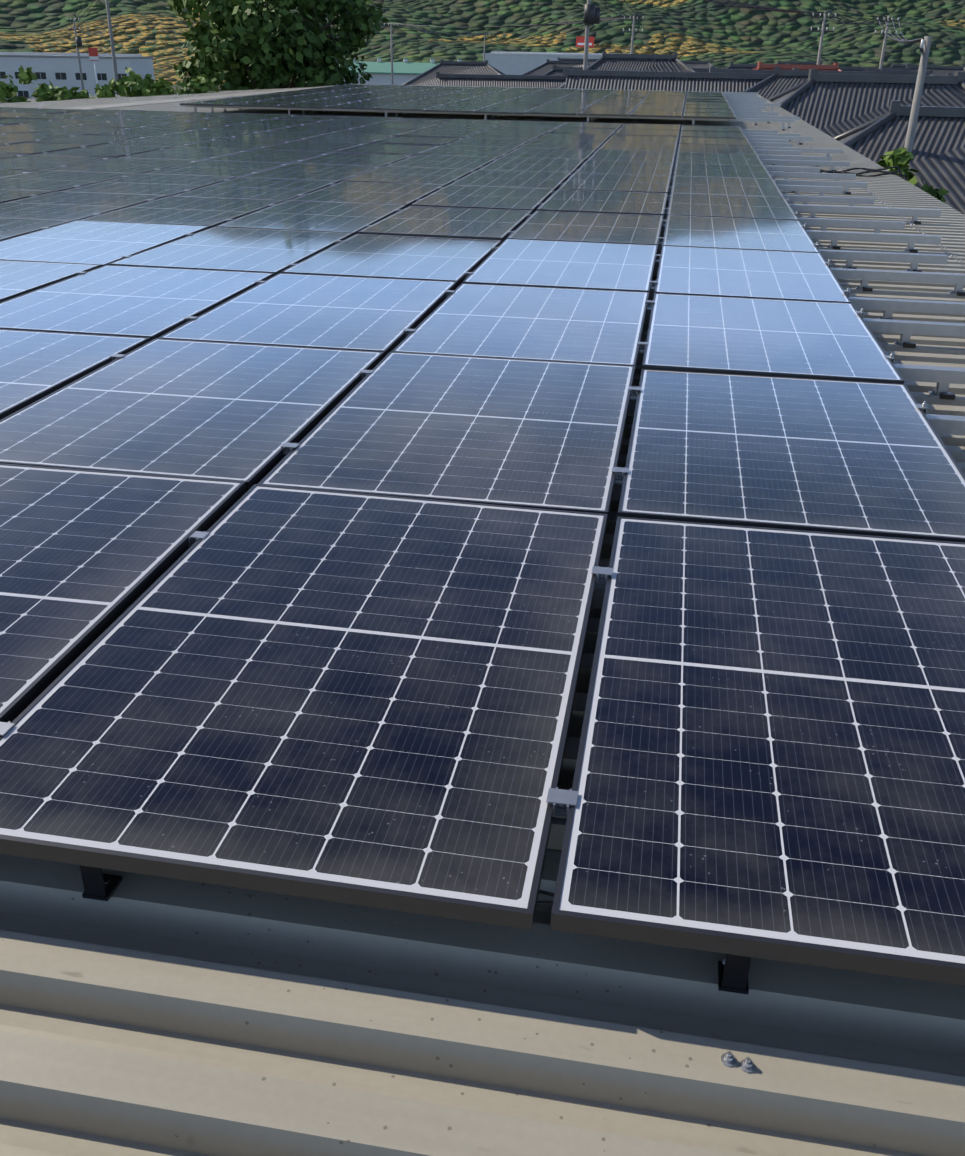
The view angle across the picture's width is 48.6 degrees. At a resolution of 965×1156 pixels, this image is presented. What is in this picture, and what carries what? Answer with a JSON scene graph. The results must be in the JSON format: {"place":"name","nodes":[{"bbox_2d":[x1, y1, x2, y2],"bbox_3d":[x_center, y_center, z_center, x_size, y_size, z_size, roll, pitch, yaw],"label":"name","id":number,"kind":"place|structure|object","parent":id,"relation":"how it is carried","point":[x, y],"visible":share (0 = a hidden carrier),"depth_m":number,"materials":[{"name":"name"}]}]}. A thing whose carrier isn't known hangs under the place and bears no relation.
{"place":"outdoors","nodes":[
{"label":"outdoors","id":0,"kind":"place"},
{"bbox_2d":[0,52,154,99],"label":"building","id":1,"kind":"structure","parent":0,"point":[59,70],"depth_m":177.84,"materials":[{"name":"white paint"}]},
{"bbox_2d":[170,85,248,92],"bbox_3d":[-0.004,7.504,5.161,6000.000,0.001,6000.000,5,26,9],"label":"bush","id":2,"kind":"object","parent":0,"point":[174,87],"depth_m":268.06,"materials":[{"name":"green plant"}]},
{"bbox_2d":[0,74,26,102],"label":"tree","id":3,"kind":"object","parent":2,"relation":"on","point":[9,88],"visible":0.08,"depth_m":42.84,"materials":[{"name":"green plant"}]},
{"bbox_2d":[0,65,69,102],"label":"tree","id":4,"kind":"object","parent":2,"relation":"on","point":[27,75],"visible":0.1,"depth_m":42.43,"materials":[{"name":"green plant"}]},
{"bbox_2d":[26,85,94,100],"bbox_3d":[-17.568,-16.718,45.270,3.849,7.587,3.340,-13,30,-27],"label":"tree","id":5,"kind":"object","parent":2,"relation":"on","point":[64,93],"visible":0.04,"depth_m":43.18,"materials":[{"name":"green plant"}]},
{"bbox_2d":[67,18,83,88],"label":"utility pole","id":6,"kind":"object","parent":2,"relation":"on","point":[78,42],"visible":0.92,"depth_m":127.86,"materials":[{"name":"concrete"}]},
{"bbox_2d":[69,0,923,42],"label":"power lines","id":7,"kind":"object","parent":6,"relation":"attached to","point":[757,7],"visible":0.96,"depth_m":80.00,"materials":[{"name":"grey"}]},
{"bbox_2d":[88,48,98,83],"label":"roadside sign","id":8,"kind":"object","parent":2,"relation":"on","point":[93,55],"visible":0.67,"depth_m":163.28,"materials":[{"name":"red metal"}]},
{"bbox_2d":[105,0,118,94],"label":"utility pole","id":9,"kind":"object","parent":2,"relation":"on","point":[110,32],"visible":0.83,"depth_m":76.16,"materials":[{"name":"concrete"}]},
{"bbox_2d":[74,67,163,98],"bbox_3d":[-15.167,-17.362,45.898,4.135,8.262,3.752,5,26,9],"label":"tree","id":10,"kind":"object","parent":2,"relation":"on","point":[138,85],"visible":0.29,"depth_m":44.31,"materials":[{"name":"green plant"}]},
{"bbox_2d":[143,92,181,95],"bbox_3d":[-13.725,-16.755,45.705,4.134,7.385,4.136,5,26,9],"label":"tree","id":11,"kind":"object","parent":2,"relation":"on","point":[147,94],"depth_m":43.39,"materials":[{"name":"green plant"}]},
{"bbox_2d":[142,74,218,95],"bbox_3d":[-12.900,-17.540,46.624,3.956,8.009,3.435,20,32,33],"label":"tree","id":12,"kind":"object","parent":2,"relation":"on","point":[203,84],"visible":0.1,"depth_m":44.44,"materials":[{"name":"green plant"}]},
{"bbox_2d":[167,0,387,92],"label":"camphor tree","id":13,"kind":"object","parent":2,"relation":"on","point":[268,48],"visible":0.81,"depth_m":59.87,"materials":[{"name":"green plant"}]},
{"bbox_2d":[383,24,398,84],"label":"utility pole","id":14,"kind":"object","parent":2,"relation":"on","point":[392,81],"visible":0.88,"depth_m":126.50,"materials":[{"name":"concrete"}]},
{"bbox_2d":[339,57,461,84],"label":"building","id":15,"kind":"structure","parent":2,"relation":"on","point":[379,71],"depth_m":226.72,"materials":[{"name":"metal"}]},
{"bbox_2d":[484,33,489,61],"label":"utility pole","id":16,"kind":"object","parent":2,"relation":"on","point":[484,46],"visible":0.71,"depth_m":180.20,"materials":[{"name":"concrete"}]},
{"bbox_2d":[583,0,599,69],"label":"utility pole","id":17,"kind":"object","parent":2,"relation":"on","point":[591,14],"visible":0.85,"depth_m":57.64,"materials":[{"name":"concrete"}]},
{"bbox_2d":[558,51,694,87],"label":"tiled house","id":18,"kind":"structure","parent":2,"relation":"on","point":[641,62],"depth_m":72.12,"materials":[{"name":"grey tile"}]},
{"bbox_2d":[622,16,644,53],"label":"utility pole","id":19,"kind":"object","parent":2,"relation":"on","point":[633,32],"visible":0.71,"depth_m":89.53,"materials":[{"name":"concrete"}]},
{"bbox_2d":[360,84,957,211],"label":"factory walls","id":20,"kind":"structure","parent":2,"relation":"on","point":[614,89],"depth_m":46.24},
{"bbox_2d":[563,67,772,91],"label":"roof","id":21,"kind":"structure","parent":2,"relation":"on","point":[662,81],"depth_m":54.58,"materials":[{"name":"tile"}]},
{"bbox_2d":[709,66,798,73],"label":"tiled house","id":22,"kind":"structure","parent":2,"relation":"on","point":[712,69],"depth_m":59.17,"materials":[{"name":"grey tile"}]},
{"bbox_2d":[725,62,790,68],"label":"tiled house","id":23,"kind":"structure","parent":2,"relation":"on","point":[742,66],"depth_m":106.56,"materials":[{"name":"tile"}]},
{"bbox_2d":[752,62,841,70],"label":"tiled house","id":24,"kind":"structure","parent":2,"relation":"on","point":[762,66],"depth_m":72.51,"materials":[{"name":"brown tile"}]},
{"bbox_2d":[743,66,879,98],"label":"tiled house","id":25,"kind":"structure","parent":2,"relation":"on","point":[777,81],"depth_m":51.63,"materials":[{"name":"tile"}]},
{"bbox_2d":[810,11,837,64],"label":"utility pole","id":26,"kind":"object","parent":2,"relation":"on","point":[824,17],"visible":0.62,"depth_m":76.54,"materials":[{"name":"concrete"}]},
{"bbox_2d":[768,69,964,136],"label":"tiled roof","id":27,"kind":"structure","parent":2,"relation":"on","point":[832,105],"depth_m":38.35,"materials":[{"name":"tile"}]},
{"bbox_2d":[838,66,910,70],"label":"tiled house","id":28,"kind":"structure","parent":2,"relation":"on","point":[869,68],"depth_m":108.32,"materials":[{"name":"tile"}]},
{"bbox_2d":[874,16,899,69],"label":"utility pole","id":29,"kind":"object","parent":2,"relation":"on","point":[883,47],"visible":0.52,"depth_m":82.30,"materials":[{"name":"concrete"}]},
{"bbox_2d":[833,100,964,214],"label":"tiled roof","id":30,"kind":"structure","parent":2,"relation":"on","point":[938,153],"depth_m":31.07,"materials":[{"name":"tile"}]},
{"bbox_2d":[864,68,934,75],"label":"tiled house","id":31,"kind":"structure","parent":2,"relation":"on","point":[891,72],"depth_m":79.44,"materials":[{"name":"tile"}]},
{"bbox_2d":[877,148,948,202],"bbox_3d":[10.758,-8.150,29.549,2.977,6.920,3.028,16,30,28],"label":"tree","id":32,"kind":"object","parent":2,"relation":"on","point":[901,158],"visible":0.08,"depth_m":28.27,"materials":[{"name":"green plant"}]},
{"bbox_2d":[904,36,931,151],"bbox_3d":[12.149,-10.655,31.655,0.486,9.600,1.885,5,26,9],"label":"utility pole","id":33,"kind":"object","parent":2,"relation":"on","point":[916,102],"visible":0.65,"depth_m":30.08,"materials":[{"name":"concrete"}]},
{"bbox_2d":[403,59,505,85],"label":"tiled house","id":34,"kind":"structure","parent":0,"point":[427,77],"depth_m":108.54,"materials":[{"name":"tile"}]},
{"bbox_2d":[0,87,964,1155],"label":"metal roof","id":35,"kind":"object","parent":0,"point":[153,1017],"visible":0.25,"depth_m":1.78,"materials":[{"name":"beige metal"}]},
{"bbox_2d":[51,85,333,109],"bbox_3d":[-10.644,-10.596,24.419,0.840,0.104,54.000,5,26,9],"label":"roof ridge cap","id":36,"kind":"object","parent":35,"relation":"on","point":[113,105],"visible":0.54,"depth_m":31.17,"materials":[{"name":"metal"}]},
{"bbox_2d":[0,111,964,994],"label":"panel clamps","id":37,"kind":"object","parent":35,"relation":"on","point":[770,147],"visible":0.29,"depth_m":7.25,"materials":[{"name":"metal"}]},
{"bbox_2d":[0,107,964,985],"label":"solar array","id":38,"kind":"object","parent":37,"relation":"on","point":[336,655],"visible":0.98,"depth_m":3.09,"materials":[{"name":"black glass"}]},
{"bbox_2d":[180,85,799,130],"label":"mount rails","id":39,"kind":"object","parent":35,"relation":"on","point":[745,107],"visible":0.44,"depth_m":24.94,"materials":[{"name":"metal"}]},
{"bbox_2d":[180,84,735,118],"bbox_3d":[0.416,-13.578,30.228,12.774,0.175,13.916,5,26,9],"label":"solar array","id":40,"kind":"object","parent":39,"relation":"on","point":[713,105],"visible":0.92,"depth_m":27.96,"materials":[{"name":"black glass"}]},
{"bbox_2d":[537,890,554,904],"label":"module lead cables","id":41,"kind":"object","parent":35,"relation":"on","point":[551,894],"depth_m":1.85,"materials":[{"name":"black plastic"}]},
{"bbox_2d":[720,111,963,1072],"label":"roof fixing bolts","id":42,"kind":"object","parent":35,"relation":"attached to","point":[728,1059],"visible":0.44,"depth_m":1.69,"materials":[{"name":"grey metal"}]},
{"bbox_2d":[779,166,906,180],"bbox_3d":[4.784,-4.487,15.280,2.578,2.576,0.781,-1,26,-5],"label":"cable","id":43,"kind":"object","parent":35,"relation":"on","point":[900,174],"visible":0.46,"depth_m":14.60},
{"bbox_2d":[0,0,964,85],"bbox_3d":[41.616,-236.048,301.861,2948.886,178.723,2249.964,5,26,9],"label":"forested hills","id":44,"kind":"structure","parent":0,"point":[719,36],"depth_m":391.68,"materials":[{"name":"green plant"}]},
{"bbox_2d":[436,72,566,87],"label":"tiled house","id":45,"kind":"structure","parent":0,"point":[523,81],"depth_m":80.66,"materials":[{"name":"tile"}]},
{"bbox_2d":[483,36,613,74],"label":"white warehouse","id":46,"kind":"structure","parent":0,"point":[514,63],"depth_m":265.24,"materials":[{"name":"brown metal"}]},
{"bbox_2d":[523,59,589,74],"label":"tiled house","id":47,"kind":"structure","parent":0,"point":[544,68],"depth_m":126.73,"materials":[{"name":"tile"}]},
{"bbox_2d":[544,65,582,75],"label":"tiled house","id":48,"kind":"structure","parent":0,"point":[556,71],"depth_m":86.64,"materials":[{"name":"tile"}]},
{"bbox_2d":[558,57,597,64],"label":"tiled house","id":49,"kind":"structure","parent":0,"point":[591,61],"depth_m":171.82,"materials":[{"name":"tile"}]},
{"bbox_2d":[682,60,717,68],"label":"tiled house","id":50,"kind":"structure","parent":0,"point":[698,64],"depth_m":155.91,"materials":[{"name":"tile"}]},
{"bbox_2d":[691,68,751,71],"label":"tiled house","id":51,"kind":"structure","parent":0,"point":[701,69],"depth_m":82.80,"materials":[{"name":"tile"}]},
{"bbox_2d":[776,60,823,64],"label":"tiled house","id":52,"kind":"structure","parent":0,"point":[799,62],"depth_m":144.60,"materials":[{"name":"tile"}]},
{"bbox_2d":[888,63,933,67],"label":"tiled house","id":53,"kind":"structure","parent":0,"point":[897,66],"depth_m":153.66,"materials":[{"name":"grey tile"}]},
{"bbox_2d":[905,64,964,75],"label":"tiled house","id":54,"kind":"structure","parent":0,"point":[940,70],"depth_m":114.53,"materials":[{"name":"tile"}]}
]}

